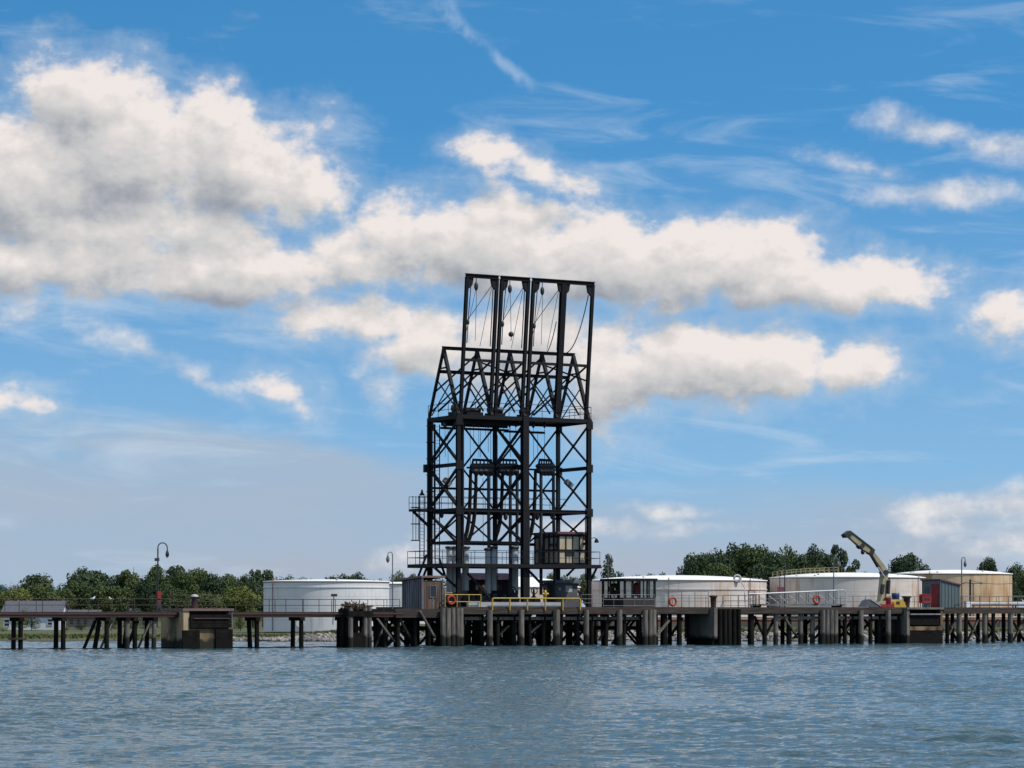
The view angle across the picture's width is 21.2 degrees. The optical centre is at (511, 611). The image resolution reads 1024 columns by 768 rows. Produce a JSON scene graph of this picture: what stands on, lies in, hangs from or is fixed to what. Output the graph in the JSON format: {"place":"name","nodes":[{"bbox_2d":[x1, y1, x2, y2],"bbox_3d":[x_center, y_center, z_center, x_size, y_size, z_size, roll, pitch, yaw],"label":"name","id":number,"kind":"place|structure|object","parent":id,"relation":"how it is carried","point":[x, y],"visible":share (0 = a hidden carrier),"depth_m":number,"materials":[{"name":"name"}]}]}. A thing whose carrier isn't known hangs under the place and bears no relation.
{"place":"outdoors","nodes":[
{"label":"outdoors","id":0,"kind":"place"},
{"bbox_2d":[0,640,1023,767],"bbox_3d":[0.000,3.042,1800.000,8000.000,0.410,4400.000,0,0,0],"label":"water","id":1,"kind":"structure","parent":0,"point":[744,704],"depth_m":86.78,"materials":[{"name":"teal liquid"}]},
{"bbox_2d":[0,646,339,649],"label":"shoreline","id":2,"kind":"structure","parent":1,"relation":"on","point":[173,648],"depth_m":223.53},
{"bbox_2d":[160,608,233,648],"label":"mooring dolphin","id":3,"kind":"object","parent":1,"relation":"in","point":[184,630],"visible":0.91,"depth_m":223.25,"materials":[{"name":"concrete"}]},
{"bbox_2d":[154,542,168,607],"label":"street lamp","id":4,"kind":"object","parent":3,"relation":"on","point":[158,600],"visible":1,"depth_m":222.40,"materials":[{"name":"black metal"}]},
{"bbox_2d":[170,595,216,607],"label":"dolphin railing","id":5,"kind":"object","parent":3,"relation":"on","point":[185,601],"visible":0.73,"depth_m":226.23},
{"bbox_2d":[191,594,198,607],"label":"mooring post","id":6,"kind":"object","parent":3,"relation":"on","point":[194,601],"visible":1,"depth_m":223.70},
{"bbox_2d":[0,612,402,649],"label":"walkway trestle","id":7,"kind":"object","parent":1,"relation":"in","point":[105,617],"visible":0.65,"depth_m":221.90,"materials":[{"name":"brown wood"}]},
{"bbox_2d":[0,598,134,611],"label":"trestle railing","id":8,"kind":"object","parent":7,"relation":"on","point":[60,598],"visible":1,"depth_m":217.65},
{"bbox_2d":[4,599,359,611],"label":"trestle railing","id":9,"kind":"object","parent":7,"relation":"on","point":[217,605],"visible":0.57,"depth_m":227.30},
{"bbox_2d":[235,599,399,611],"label":"trestle railing","id":10,"kind":"object","parent":7,"relation":"on","point":[302,605],"visible":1,"depth_m":228.81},
{"bbox_2d":[340,601,372,647],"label":"pile cluster","id":11,"kind":"object","parent":1,"relation":"in","point":[362,637],"visible":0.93,"depth_m":229.96,"materials":[{"name":"grey wood"}]},
{"bbox_2d":[338,602,669,646],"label":"timber wharf","id":12,"kind":"structure","parent":1,"relation":"in","point":[451,626],"depth_m":239.91,"materials":[{"name":"brown wood"}]},
{"bbox_2d":[399,576,445,608],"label":"wharf shed","id":13,"kind":"structure","parent":12,"relation":"on","point":[419,592],"depth_m":234.89,"materials":[{"name":"brown wood"}]},
{"bbox_2d":[445,594,480,606],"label":"guard rail","id":14,"kind":"object","parent":12,"relation":"on","point":[468,601],"visible":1,"depth_m":235.80,"materials":[{"name":"metal"}]},
{"bbox_2d":[445,458,493,606],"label":"cargo hose rig","id":15,"kind":"object","parent":12,"relation":"on","point":[476,469],"visible":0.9,"depth_m":241.02,"materials":[{"name":"black metal"}]},
{"bbox_2d":[469,587,487,601],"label":"valve manifold","id":16,"kind":"object","parent":12,"relation":"on","point":[483,599],"visible":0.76,"depth_m":240.34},
{"bbox_2d":[453,573,514,606],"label":"maroon roof store","id":17,"kind":"structure","parent":12,"relation":"on","point":[502,583],"depth_m":247.84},
{"bbox_2d":[484,458,518,601],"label":"cargo hose rig","id":18,"kind":"object","parent":12,"relation":"on","point":[504,469],"visible":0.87,"depth_m":242.59,"materials":[{"name":"black metal"}]},
{"bbox_2d":[407,273,600,606],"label":"loading tower","id":19,"kind":"structure","parent":12,"relation":"on","point":[460,417],"depth_m":241.64,"materials":[{"name":"black metal"}]},
{"bbox_2d":[466,278,492,346],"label":"hoist rope set","id":20,"kind":"object","parent":19,"relation":"hanging from","point":[476,286],"visible":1,"depth_m":237.71,"materials":[{"name":"metal"}]},
{"bbox_2d":[434,421,537,576],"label":"guide wires","id":21,"kind":"object","parent":19,"relation":"attached to","point":[470,463],"visible":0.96,"depth_m":242.88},
{"bbox_2d":[501,280,524,347],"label":"hoist rope set","id":22,"kind":"object","parent":19,"relation":"hanging from","point":[510,334],"visible":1,"depth_m":239.17,"materials":[{"name":"metal"}]},
{"bbox_2d":[533,283,559,349],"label":"hoist rope set","id":23,"kind":"object","parent":19,"relation":"hanging from","point":[542,293],"visible":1,"depth_m":240.83,"materials":[{"name":"metal"}]},
{"bbox_2d":[532,532,584,564],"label":"control cabin","id":24,"kind":"object","parent":19,"relation":"on","point":[563,541],"visible":0.87,"depth_m":244.47,"materials":[{"name":"beige metal"}]},
{"bbox_2d":[499,587,518,601],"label":"valve manifold","id":25,"kind":"object","parent":12,"relation":"on","point":[511,596],"visible":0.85,"depth_m":241.88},
{"bbox_2d":[510,459,555,601],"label":"cargo hose rig","id":26,"kind":"object","parent":12,"relation":"on","point":[544,469],"visible":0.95,"depth_m":244.57,"materials":[{"name":"black metal"}]},
{"bbox_2d":[492,598,580,609],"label":"guard rail","id":27,"kind":"object","parent":12,"relation":"on","point":[538,598],"visible":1,"depth_m":239.00,"materials":[{"name":"metal"}]},
{"bbox_2d":[543,580,580,606],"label":"grey hut","id":28,"kind":"object","parent":12,"relation":"on","point":[566,588],"visible":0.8,"depth_m":247.24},
{"bbox_2d":[547,585,553,601],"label":"door","id":29,"kind":"structure","parent":28,"relation":"in","point":[550,587],"depth_m":247.51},
{"bbox_2d":[600,578,657,606],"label":"glass shelter","id":30,"kind":"object","parent":12,"relation":"on","point":[637,587],"visible":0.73,"depth_m":245.61,"materials":[{"name":"white metal"}]},
{"bbox_2d":[603,594,654,606],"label":"wharf railing","id":31,"kind":"object","parent":12,"relation":"on","point":[613,599],"visible":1,"depth_m":243.61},
{"bbox_2d":[684,607,740,644],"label":"mooring dolphin","id":32,"kind":"object","parent":1,"relation":"in","point":[715,626],"visible":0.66,"depth_m":248.28,"materials":[{"name":"concrete"}]},
{"bbox_2d":[640,607,903,644],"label":"timber wharf","id":33,"kind":"structure","parent":1,"relation":"in","point":[829,626],"depth_m":253.64,"materials":[{"name":"brown wood"}]},
{"bbox_2d":[655,595,754,606],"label":"wharf railing","id":34,"kind":"object","parent":33,"relation":"on","point":[706,595],"visible":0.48,"depth_m":253.71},
{"bbox_2d":[723,595,759,606],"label":"wharf railing","id":35,"kind":"object","parent":33,"relation":"on","point":[752,600],"visible":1,"depth_m":249.99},
{"bbox_2d":[748,590,845,606],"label":"aluminium gangway","id":36,"kind":"object","parent":33,"relation":"on","point":[806,604],"visible":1,"depth_m":253.21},
{"bbox_2d":[841,531,893,606],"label":"knuckle crane","id":37,"kind":"object","parent":33,"relation":"on","point":[863,546],"visible":0.98,"depth_m":258.59,"materials":[{"name":"metal"}]},
{"bbox_2d":[858,599,880,606],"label":"gravel pile","id":38,"kind":"structure","parent":33,"relation":"on","point":[868,603],"depth_m":257.60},
{"bbox_2d":[891,599,905,606],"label":"yellow power pack","id":39,"kind":"object","parent":33,"relation":"on","point":[898,602],"visible":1,"depth_m":259.37,"materials":[{"name":"metal"}]},
{"bbox_2d":[881,607,943,643],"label":"mooring dolphin","id":40,"kind":"object","parent":1,"relation":"in","point":[921,624],"visible":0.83,"depth_m":259.07,"materials":[{"name":"concrete"}]},
{"bbox_2d":[919,594,930,606],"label":"red hose cabinet","id":41,"kind":"object","parent":40,"relation":"on","point":[924,598],"visible":1,"depth_m":259.90,"materials":[{"name":"metal"}]},
{"bbox_2d":[943,607,1023,642],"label":"timber trestle","id":42,"kind":"object","parent":1,"relation":"in","point":[984,612],"visible":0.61,"depth_m":263.39,"materials":[{"name":"brown wood"}]},
{"bbox_2d":[920,579,961,606],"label":"metal booth","id":43,"kind":"object","parent":42,"relation":"on","point":[943,593],"visible":0.83,"depth_m":262.10,"materials":[{"name":"grey metal"}]},
{"bbox_2d":[931,584,938,606],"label":"door","id":44,"kind":"structure","parent":43,"relation":"in","point":[934,587],"depth_m":262.06,"materials":[{"name":"red paint"}]},
{"bbox_2d":[961,596,1023,606],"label":"wharf railing","id":45,"kind":"object","parent":42,"relation":"on","point":[989,601],"visible":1,"depth_m":263.64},
{"bbox_2d":[971,602,1023,605],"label":"pale pipe","id":46,"kind":"object","parent":42,"relation":"on","point":[997,603],"visible":0.81,"depth_m":268.40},
{"bbox_2d":[0,607,1023,641],"bbox_3d":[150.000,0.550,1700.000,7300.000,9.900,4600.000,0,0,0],"label":"ground","id":47,"kind":"structure","parent":0,"point":[140,630],"depth_m":344.77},
{"bbox_2d":[0,587,33,609],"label":"tree","id":48,"kind":"object","parent":47,"relation":"on","point":[19,593],"visible":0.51,"depth_m":423.81,"materials":[{"name":"green plant"}]},
{"bbox_2d":[25,618,40,630],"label":"shrub","id":49,"kind":"object","parent":47,"relation":"on","point":[31,622],"visible":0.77,"depth_m":379.73,"materials":[{"name":"green plant"}]},
{"bbox_2d":[1,601,69,629],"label":"house","id":50,"kind":"structure","parent":47,"relation":"on","point":[48,606],"depth_m":395.93,"materials":[{"name":"white"}]},
{"bbox_2d":[18,573,54,597],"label":"tree","id":51,"kind":"object","parent":47,"relation":"on","point":[31,580],"visible":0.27,"depth_m":468.85,"materials":[{"name":"green plant"}]},
{"bbox_2d":[26,582,68,602],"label":"tree","id":52,"kind":"object","parent":47,"relation":"on","point":[39,591],"visible":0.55,"depth_m":428.71,"materials":[{"name":"green plant"}]},
{"bbox_2d":[55,588,78,609],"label":"tree","id":53,"kind":"object","parent":47,"relation":"on","point":[66,593],"visible":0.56,"depth_m":431.28,"materials":[{"name":"green plant"}]},
{"bbox_2d":[62,580,93,609],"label":"tree","id":54,"kind":"object","parent":47,"relation":"on","point":[80,591],"visible":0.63,"depth_m":439.04,"materials":[{"name":"green plant"}]},
{"bbox_2d":[57,566,109,609],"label":"tree","id":55,"kind":"object","parent":47,"relation":"on","point":[93,580],"visible":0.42,"depth_m":453.68,"materials":[{"name":"green plant"}]},
{"bbox_2d":[65,610,101,629],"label":"house","id":56,"kind":"structure","parent":47,"relation":"on","point":[71,623],"depth_m":388.00,"materials":[{"name":"beige"}]},
{"bbox_2d":[91,570,115,609],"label":"tree","id":57,"kind":"object","parent":47,"relation":"on","point":[109,580],"visible":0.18,"depth_m":459.43,"materials":[{"name":"green plant"}]},
{"bbox_2d":[87,582,132,622],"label":"tree","id":58,"kind":"object","parent":47,"relation":"on","point":[103,605],"visible":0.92,"depth_m":429.06,"materials":[{"name":"green plant"}]},
{"bbox_2d":[108,572,139,624],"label":"tree","id":59,"kind":"object","parent":47,"relation":"on","point":[116,579],"visible":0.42,"depth_m":460.73,"materials":[{"name":"green plant"}]},
{"bbox_2d":[114,569,139,611],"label":"tree","id":60,"kind":"object","parent":47,"relation":"on","point":[127,577],"visible":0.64,"depth_m":458.85,"materials":[{"name":"green plant"}]},
{"bbox_2d":[0,582,261,619],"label":"distant woods","id":61,"kind":"object","parent":47,"relation":"on","point":[3,588],"visible":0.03,"depth_m":788.02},
{"bbox_2d":[129,575,164,611],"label":"tree","id":62,"kind":"object","parent":47,"relation":"on","point":[146,589],"visible":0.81,"depth_m":438.82,"materials":[{"name":"green plant"}]},
{"bbox_2d":[145,563,174,626],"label":"tree","id":63,"kind":"object","parent":47,"relation":"on","point":[152,574],"visible":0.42,"depth_m":461.09,"materials":[{"name":"green plant"}]},
{"bbox_2d":[150,585,190,610],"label":"tree","id":64,"kind":"object","parent":47,"relation":"on","point":[175,594],"visible":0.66,"depth_m":423.87,"materials":[{"name":"green plant"}]},
{"bbox_2d":[164,565,185,578],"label":"tree","id":65,"kind":"object","parent":47,"relation":"on","point":[169,571],"visible":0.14,"depth_m":464.31,"materials":[{"name":"green plant"}]},
{"bbox_2d":[170,568,199,607],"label":"tree","id":66,"kind":"object","parent":47,"relation":"on","point":[186,581],"visible":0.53,"depth_m":449.11,"materials":[{"name":"green plant"}]},
{"bbox_2d":[190,568,211,593],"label":"tree","id":67,"kind":"object","parent":47,"relation":"on","point":[200,574],"visible":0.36,"depth_m":453.59,"materials":[{"name":"green plant"}]},
{"bbox_2d":[188,591,225,607],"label":"tree","id":68,"kind":"object","parent":47,"relation":"on","point":[208,598],"visible":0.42,"depth_m":418.69,"materials":[{"name":"green plant"}]},
{"bbox_2d":[200,571,227,599],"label":"tree","id":69,"kind":"object","parent":47,"relation":"on","point":[213,585],"visible":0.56,"depth_m":439.22,"materials":[{"name":"green plant"}]},
{"bbox_2d":[221,573,238,606],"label":"tree","id":70,"kind":"object","parent":47,"relation":"on","point":[228,579],"visible":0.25,"depth_m":454.12,"materials":[{"name":"green plant"}]},
{"bbox_2d":[217,585,260,628],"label":"tree","id":71,"kind":"object","parent":47,"relation":"on","point":[238,592],"visible":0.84,"depth_m":423.87,"materials":[{"name":"green plant"}]},
{"bbox_2d":[232,617,246,630],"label":"shrub","id":72,"kind":"object","parent":47,"relation":"on","point":[239,623],"visible":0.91,"depth_m":371.93,"materials":[{"name":"green plant"}]},
{"bbox_2d":[229,574,262,627],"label":"tree","id":73,"kind":"object","parent":47,"relation":"on","point":[247,582],"visible":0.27,"depth_m":449.42,"materials":[{"name":"green plant"}]},
{"bbox_2d":[241,568,263,626],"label":"tree","id":74,"kind":"object","parent":47,"relation":"on","point":[258,575],"visible":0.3,"depth_m":454.66,"materials":[{"name":"green plant"}]},
{"bbox_2d":[252,569,273,626],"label":"tree","id":75,"kind":"object","parent":47,"relation":"on","point":[267,573],"visible":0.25,"depth_m":461.68,"materials":[{"name":"green plant"}]},
{"bbox_2d":[262,578,389,631],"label":"storage tank","id":76,"kind":"object","parent":47,"relation":"on","point":[323,589],"visible":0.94,"depth_m":338.06,"materials":[{"name":"metal"}]},
{"bbox_2d":[389,582,434,623],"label":"storage tank","id":77,"kind":"object","parent":47,"relation":"on","point":[397,590],"visible":0.14,"depth_m":366.21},
{"bbox_2d":[444,577,580,623],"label":"storage tank","id":78,"kind":"object","parent":47,"relation":"on","point":[534,582],"visible":0.17,"depth_m":363.95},
{"bbox_2d":[578,572,597,604],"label":"tree","id":79,"kind":"object","parent":47,"relation":"on","point":[582,577],"visible":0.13,"depth_m":479.53,"materials":[{"name":"green plant"}]},
{"bbox_2d":[600,553,614,577],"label":"spruce tree","id":80,"kind":"object","parent":47,"relation":"on","point":[606,566],"visible":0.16,"depth_m":439.79,"materials":[{"name":"green plant"}]},
{"bbox_2d":[233,630,1023,641],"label":"riprap","id":81,"kind":"object","parent":47,"relation":"on","point":[327,637],"visible":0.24,"depth_m":277.53,"materials":[{"name":"stone"}]},
{"bbox_2d":[585,574,767,618],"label":"storage tank","id":82,"kind":"object","parent":47,"relation":"on","point":[736,584],"visible":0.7,"depth_m":360.91,"materials":[{"name":"metal"}]},
{"bbox_2d":[676,561,699,575],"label":"tree","id":83,"kind":"object","parent":47,"relation":"on","point":[690,570],"visible":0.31,"depth_m":431.48,"materials":[{"name":"green plant"}]},
{"bbox_2d":[683,552,711,572],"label":"tree","id":84,"kind":"object","parent":47,"relation":"on","point":[701,561],"visible":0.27,"depth_m":439.12,"materials":[{"name":"green plant"}]},
{"bbox_2d":[699,562,736,576],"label":"tree","id":85,"kind":"object","parent":47,"relation":"on","point":[711,570],"visible":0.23,"depth_m":427.40,"materials":[{"name":"green plant"}]},
{"bbox_2d":[707,551,737,575],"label":"tree","id":86,"kind":"object","parent":47,"relation":"on","point":[721,558],"visible":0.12,"depth_m":434.97,"materials":[{"name":"green plant"}]},
{"bbox_2d":[725,542,745,562],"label":"tree","id":87,"kind":"object","parent":47,"relation":"on","point":[733,549],"visible":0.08,"depth_m":444.27,"materials":[{"name":"green plant"}]},
{"bbox_2d":[731,542,764,577],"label":"tree","id":88,"kind":"object","parent":47,"relation":"on","point":[748,560],"visible":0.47,"depth_m":439.08,"materials":[{"name":"green plant"}]},
{"bbox_2d":[747,563,790,618],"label":"tree","id":89,"kind":"object","parent":47,"relation":"on","point":[764,574],"visible":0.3,"depth_m":426.84,"materials":[{"name":"green plant"}]},
{"bbox_2d":[516,616,1023,626],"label":"shore pipeline","id":90,"kind":"object","parent":47,"relation":"on","point":[848,620],"visible":0.06,"depth_m":311.94,"materials":[{"name":"metal"}]},
{"bbox_2d":[759,551,795,573],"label":"tree","id":91,"kind":"object","parent":47,"relation":"on","point":[777,561],"visible":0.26,"depth_m":434.61,"materials":[{"name":"green plant"}]},
{"bbox_2d":[535,622,1023,626],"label":"dike wall","id":92,"kind":"structure","parent":47,"relation":"on","point":[745,624],"depth_m":316.00,"materials":[{"name":"concrete"}]},
{"bbox_2d":[778,544,799,570],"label":"tree","id":93,"kind":"object","parent":47,"relation":"on","point":[790,554],"visible":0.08,"depth_m":445.76,"materials":[{"name":"green plant"}]},
{"bbox_2d":[789,553,816,573],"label":"tree","id":94,"kind":"object","parent":47,"relation":"on","point":[801,561],"visible":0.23,"depth_m":437.16,"materials":[{"name":"green plant"}]},
{"bbox_2d":[789,563,827,574],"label":"tree","id":95,"kind":"object","parent":47,"relation":"on","point":[808,570],"visible":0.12,"depth_m":427.31,"materials":[{"name":"green plant"}]},
{"bbox_2d":[805,543,824,565],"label":"tree","id":96,"kind":"object","parent":47,"relation":"on","point":[811,552],"visible":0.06,"depth_m":445.73,"materials":[{"name":"green plant"}]},
{"bbox_2d":[812,551,839,572],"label":"tree","id":97,"kind":"object","parent":47,"relation":"on","point":[826,561],"visible":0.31,"depth_m":437.30,"materials":[{"name":"green plant"}]},
{"bbox_2d":[830,543,847,571],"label":"tree","id":98,"kind":"object","parent":47,"relation":"on","point":[842,555],"visible":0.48,"depth_m":439.63,"materials":[{"name":"green plant"}]},
{"bbox_2d":[769,567,925,618],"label":"storage tank","id":99,"kind":"object","parent":47,"relation":"on","point":[858,586],"visible":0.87,"depth_m":366.20,"materials":[{"name":"metal"}]},
{"bbox_2d":[836,559,860,572],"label":"tree","id":100,"kind":"object","parent":47,"relation":"on","point":[852,569],"visible":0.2,"depth_m":435.22,"materials":[{"name":"green plant"}]},
{"bbox_2d":[887,554,915,572],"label":"tree","id":101,"kind":"object","parent":47,"relation":"on","point":[901,565],"visible":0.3,"depth_m":448.97,"materials":[{"name":"green plant"}]},
{"bbox_2d":[904,552,924,571],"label":"tree","id":102,"kind":"object","parent":47,"relation":"on","point":[917,563],"visible":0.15,"depth_m":454.51,"materials":[{"name":"green plant"}]},
{"bbox_2d":[894,570,1012,618],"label":"storage tank","id":103,"kind":"object","parent":47,"relation":"on","point":[999,587],"visible":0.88,"depth_m":397.21,"materials":[{"name":"metal"}]},
{"bbox_2d":[976,556,997,571],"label":"tree","id":104,"kind":"object","parent":47,"relation":"on","point":[986,565],"visible":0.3,"depth_m":454.68,"materials":[{"name":"green plant"}]},
{"bbox_2d":[1003,562,1023,618],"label":"tree","id":105,"kind":"object","parent":47,"relation":"on","point":[1015,570],"visible":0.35,"depth_m":449.23,"materials":[{"name":"green plant"}]},
{"bbox_2d":[1012,581,1021,606],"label":"tree","id":106,"kind":"object","parent":47,"relation":"on","point":[1016,594],"visible":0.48,"depth_m":439.39,"materials":[{"name":"green plant"}]},
{"bbox_2d":[1016,571,1023,599],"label":"tree","id":107,"kind":"object","parent":47,"relation":"on","point":[1021,582],"visible":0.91,"depth_m":444.77,"materials":[{"name":"green plant"}]},
{"bbox_2d":[0,627,1023,639],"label":"shore grass","id":108,"kind":"structure","parent":0,"point":[82,636],"depth_m":285.79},
{"bbox_2d":[0,0,1023,608],"label":"sky","id":109,"kind":"structure","parent":0,"point":[239,239],"materials":[{"name":"blue"}]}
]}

